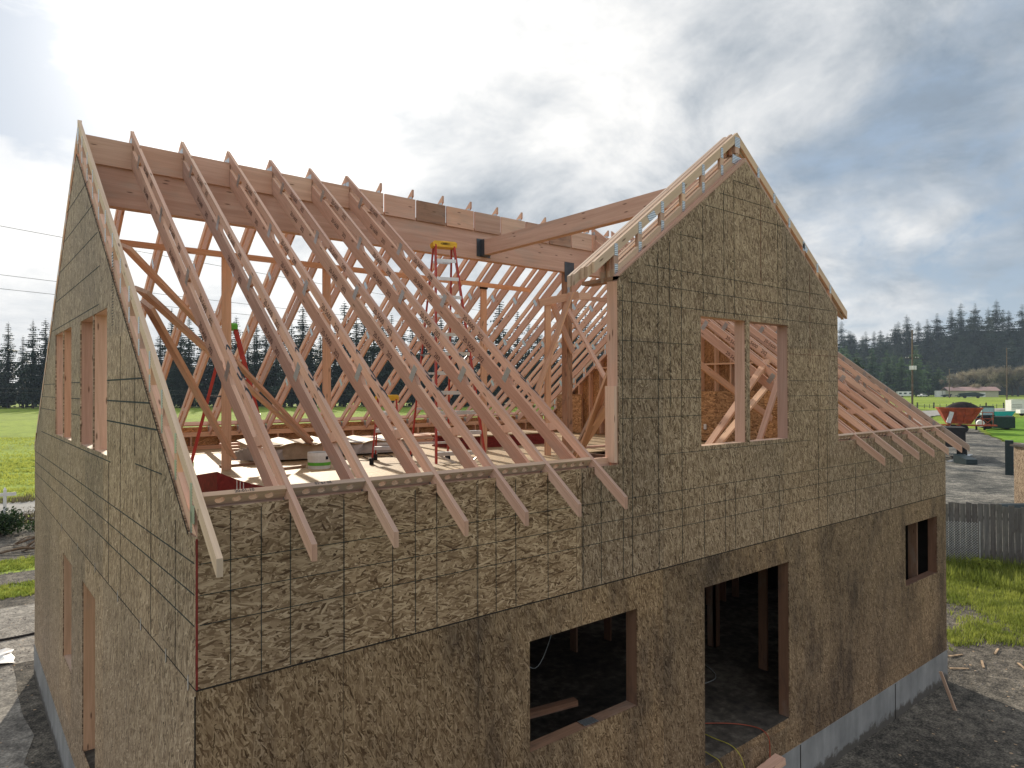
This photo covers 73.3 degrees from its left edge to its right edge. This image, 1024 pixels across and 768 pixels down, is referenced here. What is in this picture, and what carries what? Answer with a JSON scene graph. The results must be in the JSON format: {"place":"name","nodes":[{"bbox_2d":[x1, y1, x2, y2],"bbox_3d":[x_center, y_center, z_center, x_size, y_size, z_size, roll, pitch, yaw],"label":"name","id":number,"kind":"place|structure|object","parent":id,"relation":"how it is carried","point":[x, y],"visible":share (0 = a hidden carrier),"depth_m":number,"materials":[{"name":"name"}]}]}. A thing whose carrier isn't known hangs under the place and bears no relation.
{"place":"outdoors","nodes":[
{"label":"outdoors","id":0,"kind":"place"},
{"bbox_2d":[0,603,34,767],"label":"gravel yard","id":1,"kind":"structure","parent":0,"point":[16,732],"depth_m":11.99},
{"bbox_2d":[0,648,14,662],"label":"crumpled film","id":2,"kind":"object","parent":1,"relation":"on","point":[6,655],"visible":1,"depth_m":13.42,"materials":[{"name":"white plastic"}]},
{"bbox_2d":[0,437,34,502],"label":"field grass","id":3,"kind":"structure","parent":0,"point":[23,464],"depth_m":45.58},
{"bbox_2d":[0,524,34,560],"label":"dirt bank","id":4,"kind":"structure","parent":0,"point":[12,538],"depth_m":23.76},
{"bbox_2d":[0,487,15,531],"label":"cross post","id":5,"kind":"object","parent":4,"relation":"on","point":[4,494],"visible":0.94,"depth_m":25.16,"materials":[{"name":"white paint"}]},
{"bbox_2d":[0,506,25,536],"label":"shrub","id":6,"kind":"object","parent":4,"relation":"on","point":[7,521],"visible":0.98,"depth_m":24.78,"materials":[{"name":"green plant"}]},
{"bbox_2d":[0,570,34,584],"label":"dirt path","id":7,"kind":"structure","parent":0,"point":[9,578],"depth_m":19.32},
{"bbox_2d":[0,501,34,513],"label":"road","id":8,"kind":"structure","parent":0,"point":[19,505],"depth_m":30.98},
{"bbox_2d":[0,582,1023,767],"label":"dirt yard","id":9,"kind":"structure","parent":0,"point":[973,732],"depth_m":10.82,"materials":[{"name":"soil"}]},
{"bbox_2d":[34,120,969,767],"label":"unfinished house","id":10,"kind":"structure","parent":9,"relation":"on","point":[746,504],"depth_m":7.63,"materials":[{"name":"wood"}]},
{"bbox_2d":[191,323,268,466],"bbox_3d":[-4.500,0.192,11.015,1.310,2.310,0.630,0,0,-23],"label":"stepladder","id":11,"kind":"object","parent":10,"relation":"on","point":[234,329],"visible":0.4,"depth_m":10.88,"materials":[{"name":"red fibreglass"},{"name":"aluminium"},{"name":"green plastic"}]},
{"bbox_2d":[231,436,338,461],"bbox_3d":[-4.197,1.166,12.493,1.800,0.322,1.280,0,-1,-31],"label":"sheet bundle","id":12,"kind":"object","parent":10,"relation":"on","point":[289,449],"visible":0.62,"depth_m":12.10,"materials":[{"name":"plastic"}]},
{"bbox_2d":[307,451,330,468],"bbox_3d":[-3.072,1.212,10.969,0.370,0.260,0.370,0,-1,-39],"label":"tool bucket","id":13,"kind":"object","parent":10,"relation":"on","point":[318,459],"visible":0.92,"depth_m":10.82,"materials":[{"name":"white plastic"}]},
{"bbox_2d":[196,458,514,491],"bbox_3d":[-1.731,1.134,9.261,4.620,0.379,1.204,0,-1,-39],"label":"subfloor","id":14,"kind":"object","parent":10,"relation":"on","point":[213,481],"visible":0.3,"depth_m":8.63,"materials":[{"name":"beige wood"}]},
{"bbox_2d":[339,434,409,454],"bbox_3d":[-3.023,1.191,13.634,1.900,0.282,1.230,0,-1,-33],"label":"sheet bundle","id":15,"kind":"object","parent":10,"relation":"on","point":[361,445],"visible":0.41,"depth_m":13.24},
{"bbox_2d":[369,395,398,464],"bbox_3d":[-2.156,0.766,11.888,0.570,1.160,0.860,0,0,-9],"label":"stepladder","id":16,"kind":"object","parent":10,"relation":"on","point":[377,430],"visible":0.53,"depth_m":11.71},
{"bbox_2d":[410,240,485,463],"bbox_3d":[-1.119,-0.497,11.302,0.870,3.670,2.110,0,0,-21],"label":"stepladder","id":17,"kind":"object","parent":10,"relation":"on","point":[435,245],"visible":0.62,"depth_m":11.09,"materials":[{"name":"fibreglass"},{"name":"aluminium"},{"name":"plastic"}]},
{"bbox_2d":[432,442,543,448],"bbox_3d":[-0.485,1.353,15.503,2.400,0.030,1.100,0,-1,-39],"label":"red edged panel","id":18,"kind":"object","parent":10,"relation":"on","point":[489,446],"visible":0.23,"depth_m":14.95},
{"bbox_2d":[433,441,543,446],"bbox_3d":[-0.458,1.319,15.525,2.410,0.030,1.100,0,-1,-39],"label":"red edged panel","id":19,"kind":"object","parent":18,"relation":"on","point":[493,444],"visible":0.1,"depth_m":14.93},
{"bbox_2d":[463,439,543,445],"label":"red edged panel","id":20,"kind":"object","parent":19,"relation":"on","point":[514,441],"visible":0.2,"depth_m":14.95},
{"bbox_2d":[432,438,542,443],"bbox_3d":[-0.470,1.251,15.516,2.440,0.030,1.100,0,-1,-39],"label":"red edged panel","id":21,"kind":"object","parent":20,"relation":"on","point":[497,441],"visible":0.2,"depth_m":15.16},
{"bbox_2d":[433,436,542,442],"bbox_3d":[-0.474,1.217,15.513,2.370,0.030,1.100,0,-1,-39],"label":"red edged panel","id":22,"kind":"object","parent":21,"relation":"on","point":[490,439],"visible":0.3,"depth_m":14.91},
{"bbox_2d":[434,435,540,440],"bbox_3d":[-0.447,1.183,15.536,2.380,0.030,1.100,0,-1,-39],"label":"red edged panel","id":23,"kind":"object","parent":22,"relation":"on","point":[495,438],"visible":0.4,"depth_m":15.18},
{"bbox_2d":[432,433,539,439],"bbox_3d":[-0.486,1.149,15.504,2.400,0.030,1.100,0,-1,-39],"label":"red edged panel","id":24,"kind":"object","parent":23,"relation":"on","point":[490,436],"visible":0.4,"depth_m":14.91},
{"bbox_2d":[431,430,537,437],"bbox_3d":[-0.455,1.117,15.530,2.520,0.022,1.140,0,-1,-39],"label":"top panel","id":25,"kind":"object","parent":24,"relation":"on","point":[489,433],"visible":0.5,"depth_m":15.37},
{"bbox_2d":[530,697,577,718],"bbox_3d":[0.022,3.377,6.960,1.445,0.110,0.090,0,0,-25],"label":"lumber board","id":26,"kind":"object","parent":10,"relation":"on","point":[553,707],"visible":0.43,"depth_m":7.12,"materials":[{"name":"brown wood"}]},
{"bbox_2d":[737,724,788,767],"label":"threshold board","id":27,"kind":"object","parent":10,"relation":"attached to","point":[762,747],"visible":1,"depth_m":8.47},
{"bbox_2d":[0,569,1023,697],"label":"gravel stones","id":28,"kind":"object","parent":9,"relation":"on","point":[34,607],"visible":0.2,"depth_m":14.10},
{"bbox_2d":[939,671,956,710],"bbox_3d":[7.099,5.002,11.211,0.265,0.636,0.046,0,0,8],"label":"survey stake","id":29,"kind":"object","parent":9,"relation":"on","point":[947,690],"visible":1,"depth_m":11.20,"materials":[{"name":"brown wood"}]},
{"bbox_2d":[946,521,980,564],"bbox_3d":[12.479,4.697,20.610,2.597,1.343,0.071,0,0,23],"label":"chain link panel","id":30,"kind":"object","parent":9,"relation":"on","point":[962,541],"visible":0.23,"depth_m":20.29,"materials":[{"name":"metal"}]},
{"bbox_2d":[966,557,1000,572],"bbox_3d":[13.264,5.146,19.378,0.712,0.531,0.822,0,-1,-39],"label":"shrub","id":31,"kind":"object","parent":9,"relation":"on","point":[982,563],"visible":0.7,"depth_m":19.30,"materials":[{"name":"green plant"}]},
{"bbox_2d":[946,560,1023,650],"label":"grass patch","id":32,"kind":"object","parent":9,"relation":"on","point":[994,606],"visible":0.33,"depth_m":15.99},
{"bbox_2d":[946,502,1023,566],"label":"board fence","id":33,"kind":"object","parent":9,"relation":"on","point":[993,519],"visible":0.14,"depth_m":20.28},
{"bbox_2d":[946,549,1023,592],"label":"grass tuft","id":34,"kind":"object","parent":9,"relation":"on","point":[1005,582],"visible":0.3,"depth_m":18.82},
{"bbox_2d":[0,395,1023,597],"bbox_3d":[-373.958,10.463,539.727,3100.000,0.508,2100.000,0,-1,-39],"label":"pasture","id":35,"kind":"structure","parent":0,"point":[17,421],"depth_m":139.93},
{"bbox_2d":[0,349,15,405],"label":"conifer tree","id":36,"kind":"object","parent":35,"relation":"on","point":[3,385],"visible":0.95,"depth_m":204.29,"materials":[{"name":"green plant"}]},
{"bbox_2d":[0,324,21,407],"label":"conifer tree","id":37,"kind":"object","parent":35,"relation":"on","point":[8,363],"visible":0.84,"depth_m":211.56,"materials":[{"name":"green plant"}]},
{"bbox_2d":[0,555,34,599],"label":"grass strip","id":38,"kind":"object","parent":35,"relation":"on","point":[18,566],"depth_m":18.61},
{"bbox_2d":[0,492,34,525],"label":"verge grass","id":39,"kind":"structure","parent":35,"relation":"on","point":[22,499],"depth_m":32.24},
{"bbox_2d":[8,337,30,407],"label":"conifer tree","id":40,"kind":"object","parent":35,"relation":"on","point":[18,393],"visible":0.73,"depth_m":205.69,"materials":[{"name":"green plant"}]},
{"bbox_2d":[17,323,44,408],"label":"conifer tree","id":41,"kind":"object","parent":35,"relation":"on","point":[32,356],"visible":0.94,"depth_m":202.85,"materials":[{"name":"green plant"}]},
{"bbox_2d":[24,320,49,405],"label":"conifer tree","id":42,"kind":"object","parent":35,"relation":"on","point":[45,339],"visible":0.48,"depth_m":203.48,"materials":[{"name":"green plant"}]},
{"bbox_2d":[154,336,167,386],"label":"conifer tree","id":43,"kind":"object","parent":35,"relation":"on","point":[160,356],"visible":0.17,"depth_m":206.20,"materials":[{"name":"green plant"}]},
{"bbox_2d":[161,309,183,401],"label":"conifer tree","id":44,"kind":"object","parent":35,"relation":"on","point":[165,348],"visible":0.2,"depth_m":206.85,"materials":[{"name":"green plant"}]},
{"bbox_2d":[166,333,196,407],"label":"conifer tree","id":45,"kind":"object","parent":35,"relation":"on","point":[177,377],"visible":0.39,"depth_m":202.08,"materials":[{"name":"green plant"}]},
{"bbox_2d":[175,318,203,402],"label":"conifer tree","id":46,"kind":"object","parent":35,"relation":"on","point":[189,359],"visible":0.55,"depth_m":202.53,"materials":[{"name":"green plant"}]},
{"bbox_2d":[194,331,212,401],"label":"conifer tree","id":47,"kind":"object","parent":35,"relation":"on","point":[202,381],"visible":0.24,"depth_m":207.92,"materials":[{"name":"green plant"}]},
{"bbox_2d":[203,358,219,406],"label":"conifer tree","id":48,"kind":"object","parent":35,"relation":"on","point":[213,398],"visible":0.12,"depth_m":209.70,"materials":[{"name":"green plant"}]},
{"bbox_2d":[207,340,238,403],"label":"conifer tree","id":49,"kind":"object","parent":35,"relation":"on","point":[216,388],"visible":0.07,"depth_m":203.03,"materials":[{"name":"green plant"}]},
{"bbox_2d":[248,324,267,404],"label":"conifer tree","id":50,"kind":"object","parent":35,"relation":"on","point":[254,355],"visible":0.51,"depth_m":209.02,"materials":[{"name":"green plant"}]},
{"bbox_2d":[245,330,278,404],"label":"conifer tree","id":51,"kind":"object","parent":35,"relation":"on","point":[266,344],"visible":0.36,"depth_m":210.95,"materials":[{"name":"green plant"}]},
{"bbox_2d":[266,357,281,401],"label":"conifer tree","id":52,"kind":"object","parent":35,"relation":"on","point":[276,372],"visible":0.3,"depth_m":211.30,"materials":[{"name":"green plant"}]},
{"bbox_2d":[269,341,293,406],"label":"conifer tree","id":53,"kind":"object","parent":35,"relation":"on","point":[283,375],"visible":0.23,"depth_m":206.06,"materials":[{"name":"green plant"}]},
{"bbox_2d":[275,324,298,406],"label":"conifer tree","id":54,"kind":"object","parent":35,"relation":"on","point":[291,392],"visible":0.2,"depth_m":209.90,"materials":[{"name":"green plant"}]},
{"bbox_2d":[289,307,319,403],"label":"conifer tree","id":55,"kind":"object","parent":35,"relation":"on","point":[299,340],"visible":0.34,"depth_m":210.82,"materials":[{"name":"green plant"}]},
{"bbox_2d":[296,324,321,402],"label":"conifer tree","id":56,"kind":"object","parent":35,"relation":"on","point":[311,363],"visible":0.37,"depth_m":203.44,"materials":[{"name":"green plant"}]},
{"bbox_2d":[331,301,354,406],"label":"conifer tree","id":57,"kind":"object","parent":35,"relation":"on","point":[343,399],"visible":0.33,"depth_m":209.42,"materials":[{"name":"green plant"}]},
{"bbox_2d":[344,317,364,401],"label":"conifer tree","id":58,"kind":"object","parent":35,"relation":"on","point":[356,342],"visible":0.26,"depth_m":206.54,"materials":[{"name":"green plant"}]},
{"bbox_2d":[364,313,383,397],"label":"conifer tree","id":59,"kind":"object","parent":35,"relation":"on","point":[373,352],"visible":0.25,"depth_m":204.46,"materials":[{"name":"green plant"}]},
{"bbox_2d":[369,326,395,406],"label":"conifer tree","id":60,"kind":"object","parent":35,"relation":"on","point":[380,378],"visible":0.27,"depth_m":204.15,"materials":[{"name":"green plant"}]},
{"bbox_2d":[380,315,401,402],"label":"conifer tree","id":61,"kind":"object","parent":35,"relation":"on","point":[391,368],"visible":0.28,"depth_m":204.26,"materials":[{"name":"green plant"}]},
{"bbox_2d":[390,323,411,406],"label":"conifer tree","id":62,"kind":"object","parent":35,"relation":"on","point":[399,389],"visible":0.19,"depth_m":203.48,"materials":[{"name":"green plant"}]},
{"bbox_2d":[398,330,419,406],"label":"conifer tree","id":63,"kind":"object","parent":35,"relation":"on","point":[412,397],"visible":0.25,"depth_m":203.32,"materials":[{"name":"green plant"}]},
{"bbox_2d":[0,359,865,406],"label":"understorey","id":64,"kind":"object","parent":35,"relation":"on","point":[467,404],"visible":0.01,"depth_m":221.62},
{"bbox_2d":[420,309,447,403],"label":"conifer tree","id":65,"kind":"object","parent":35,"relation":"on","point":[432,370],"visible":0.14,"depth_m":205.14,"materials":[{"name":"green plant"}]},
{"bbox_2d":[479,302,514,403],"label":"conifer tree","id":66,"kind":"object","parent":35,"relation":"on","point":[498,341],"visible":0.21,"depth_m":206.03,"materials":[{"name":"green plant"}]},
{"bbox_2d":[512,312,526,397],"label":"conifer tree","id":67,"kind":"object","parent":35,"relation":"on","point":[519,361],"visible":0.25,"depth_m":209.04,"materials":[{"name":"green plant"}]},
{"bbox_2d":[525,326,551,401],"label":"conifer tree","id":68,"kind":"object","parent":35,"relation":"on","point":[538,340],"visible":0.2,"depth_m":204.02,"materials":[{"name":"green plant"}]},
{"bbox_2d":[572,304,591,383],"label":"conifer tree","id":69,"kind":"object","parent":35,"relation":"on","point":[575,367],"visible":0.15,"depth_m":209.72,"materials":[{"name":"green plant"}]},
{"bbox_2d":[863,349,887,391],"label":"conifer tree","id":70,"kind":"object","parent":35,"relation":"on","point":[872,366],"visible":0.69,"depth_m":424.74,"materials":[{"name":"green plant"}]},
{"bbox_2d":[878,351,899,394],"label":"conifer tree","id":71,"kind":"object","parent":35,"relation":"on","point":[888,373],"visible":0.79,"depth_m":427.17,"materials":[{"name":"green plant"}]},
{"bbox_2d":[888,355,910,391],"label":"conifer tree","id":72,"kind":"object","parent":35,"relation":"on","point":[901,377],"visible":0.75,"depth_m":421.95,"materials":[{"name":"green plant"}]},
{"bbox_2d":[905,330,918,403],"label":"utility pole","id":73,"kind":"object","parent":35,"relation":"on","point":[911,367],"visible":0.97,"depth_m":166.43,"materials":[{"name":"brown wood"}]},
{"bbox_2d":[901,346,931,396],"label":"conifer tree","id":74,"kind":"object","parent":35,"relation":"on","point":[918,380],"visible":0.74,"depth_m":413.63,"materials":[{"name":"green plant"}]},
{"bbox_2d":[920,362,937,394],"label":"conifer tree","id":75,"kind":"object","parent":35,"relation":"on","point":[927,374],"visible":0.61,"depth_m":424.66,"materials":[{"name":"green plant"}]},
{"bbox_2d":[924,367,947,395],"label":"conifer tree","id":76,"kind":"object","parent":35,"relation":"on","point":[937,382],"visible":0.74,"depth_m":419.66,"materials":[{"name":"green plant"}]},
{"bbox_2d":[939,374,967,386],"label":"bare tree","id":77,"kind":"object","parent":35,"relation":"on","point":[954,380],"visible":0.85,"depth_m":410.48,"materials":[{"name":"brown plant"}]},
{"bbox_2d":[940,387,1000,396],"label":"long barn","id":78,"kind":"structure","parent":35,"relation":"on","point":[990,391],"depth_m":390.99,"materials":[{"name":"white paint"}]},
{"bbox_2d":[958,370,997,385],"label":"bare tree","id":79,"kind":"object","parent":35,"relation":"on","point":[977,376],"visible":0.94,"depth_m":406.96,"materials":[{"name":"brown plant"}]},
{"bbox_2d":[975,367,1007,386],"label":"bare tree","id":80,"kind":"object","parent":35,"relation":"on","point":[1000,372],"visible":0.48,"depth_m":412.70,"materials":[{"name":"grey plant"}]},
{"bbox_2d":[995,367,1023,395],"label":"bare tree","id":81,"kind":"object","parent":35,"relation":"on","point":[1013,375],"visible":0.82,"depth_m":413.24,"materials":[{"name":"grey plant"}]},
{"bbox_2d":[1005,399,1023,410],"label":"horse trailer","id":82,"kind":"object","parent":35,"relation":"on","point":[1012,404],"visible":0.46,"depth_m":131.50,"materials":[{"name":"white paint"}]},
{"bbox_2d":[1010,444,1023,502],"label":"shed","id":83,"kind":"structure","parent":35,"relation":"on","point":[1018,473],"depth_m":29.04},
{"bbox_2d":[0,0,1023,388],"label":"sky","id":84,"kind":"structure","parent":0,"point":[889,134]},
{"bbox_2d":[838,330,1023,394],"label":"wooded hill","id":85,"kind":"structure","parent":0,"point":[963,334],"depth_m":540.37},
{"bbox_2d":[858,333,875,358],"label":"hill conifer","id":86,"kind":"object","parent":85,"relation":"on","point":[865,347],"visible":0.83,"depth_m":582.03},
{"bbox_2d":[875,338,892,366],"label":"hill conifer","id":87,"kind":"object","parent":85,"relation":"on","point":[883,346],"visible":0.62,"depth_m":558.77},
{"bbox_2d":[887,324,904,344],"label":"hill conifer","id":88,"kind":"object","parent":85,"relation":"on","point":[895,337],"visible":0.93,"depth_m":589.21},
{"bbox_2d":[897,317,915,341],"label":"hill conifer","id":89,"kind":"object","parent":85,"relation":"on","point":[906,327],"visible":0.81,"depth_m":585.09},
{"bbox_2d":[901,327,916,353],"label":"hill conifer","id":90,"kind":"object","parent":85,"relation":"on","point":[907,349],"visible":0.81,"depth_m":566.98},
{"bbox_2d":[913,342,929,363],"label":"hill conifer","id":91,"kind":"object","parent":85,"relation":"on","point":[922,353],"visible":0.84,"depth_m":544.50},
{"bbox_2d":[918,328,938,351],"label":"hill conifer","id":92,"kind":"object","parent":85,"relation":"on","point":[928,341],"visible":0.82,"depth_m":559.75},
{"bbox_2d":[930,319,943,339],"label":"hill conifer","id":93,"kind":"object","parent":85,"relation":"on","point":[937,330],"visible":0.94,"depth_m":573.49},
{"bbox_2d":[942,311,957,334],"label":"hill conifer","id":94,"kind":"object","parent":85,"relation":"on","point":[952,319],"visible":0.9,"depth_m":568.46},
{"bbox_2d":[946,327,965,346],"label":"hill conifer","id":95,"kind":"object","parent":85,"relation":"on","point":[954,338],"visible":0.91,"depth_m":550.22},
{"bbox_2d":[953,304,967,330],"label":"hill conifer","id":96,"kind":"object","parent":85,"relation":"on","point":[961,326],"visible":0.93,"depth_m":565.05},
{"bbox_2d":[966,320,979,343],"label":"hill conifer","id":97,"kind":"object","parent":85,"relation":"on","point":[974,336],"visible":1,"depth_m":543.49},
{"bbox_2d":[966,308,983,329],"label":"hill conifer","id":98,"kind":"object","parent":85,"relation":"on","point":[975,312],"visible":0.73,"depth_m":559.59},
{"bbox_2d":[973,319,989,343],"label":"hill conifer","id":99,"kind":"object","parent":85,"relation":"on","point":[982,335],"visible":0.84,"depth_m":540.42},
{"bbox_2d":[981,325,1002,357],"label":"hill conifer","id":100,"kind":"object","parent":85,"relation":"on","point":[992,346],"visible":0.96,"depth_m":520.47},
{"bbox_2d":[986,301,1008,330],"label":"hill conifer","id":101,"kind":"object","parent":85,"relation":"on","point":[995,320],"visible":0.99,"depth_m":551.44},
{"bbox_2d":[1004,340,1020,370],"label":"hill conifer","id":102,"kind":"object","parent":85,"relation":"on","point":[1010,351],"visible":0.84,"depth_m":497.03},
{"bbox_2d":[923,425,1023,550],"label":"gravel drive","id":103,"kind":"structure","parent":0,"point":[986,480],"depth_m":39.18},
{"bbox_2d":[944,426,966,454],"bbox_3d":[31.492,4.175,50.086,2.270,2.294,5.500,0,0,27],"label":"dark trailer","id":104,"kind":"object","parent":103,"relation":"on","point":[959,431],"visible":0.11,"depth_m":47.52,"materials":[{"name":"metal"}]},
{"bbox_2d":[953,454,977,464],"bbox_3d":[30.069,4.989,45.667,0.703,0.580,1.359,0,0,-1],"label":"dark crate","id":105,"kind":"object","parent":103,"relation":"on","point":[965,459],"visible":1,"depth_m":45.48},
{"bbox_2d":[935,402,997,431],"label":"manure spreader","id":106,"kind":"object","parent":103,"relation":"on","point":[964,414],"visible":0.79,"depth_m":77.67,"materials":[{"name":"metal"}]},
{"bbox_2d":[1005,440,1020,474],"bbox_3d":[28.943,4.259,39.764,0.750,2.000,0.400,0,-1,36],"label":"gate post","id":107,"kind":"object","parent":103,"relation":"on","point":[1009,459],"visible":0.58,"depth_m":39.70,"materials":[{"name":"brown wood"}]},
{"bbox_2d":[986,418,1023,442],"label":"lawn","id":108,"kind":"structure","parent":0,"point":[1016,434],"depth_m":77.62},
{"bbox_2d":[975,406,1014,428],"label":"tractor","id":109,"kind":"object","parent":108,"relation":"on","point":[1006,422],"visible":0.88,"depth_m":83.48,"materials":[{"name":"green metal"}]},
{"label":"timber step","id":110,"kind":"object","parent":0,"visible":0},
{"bbox_2d":[757,753,785,767],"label":"timber block","id":111,"kind":"object","parent":110,"relation":"on","point":[775,760],"depth_m":8.39,"materials":[{"name":"brown wood"}]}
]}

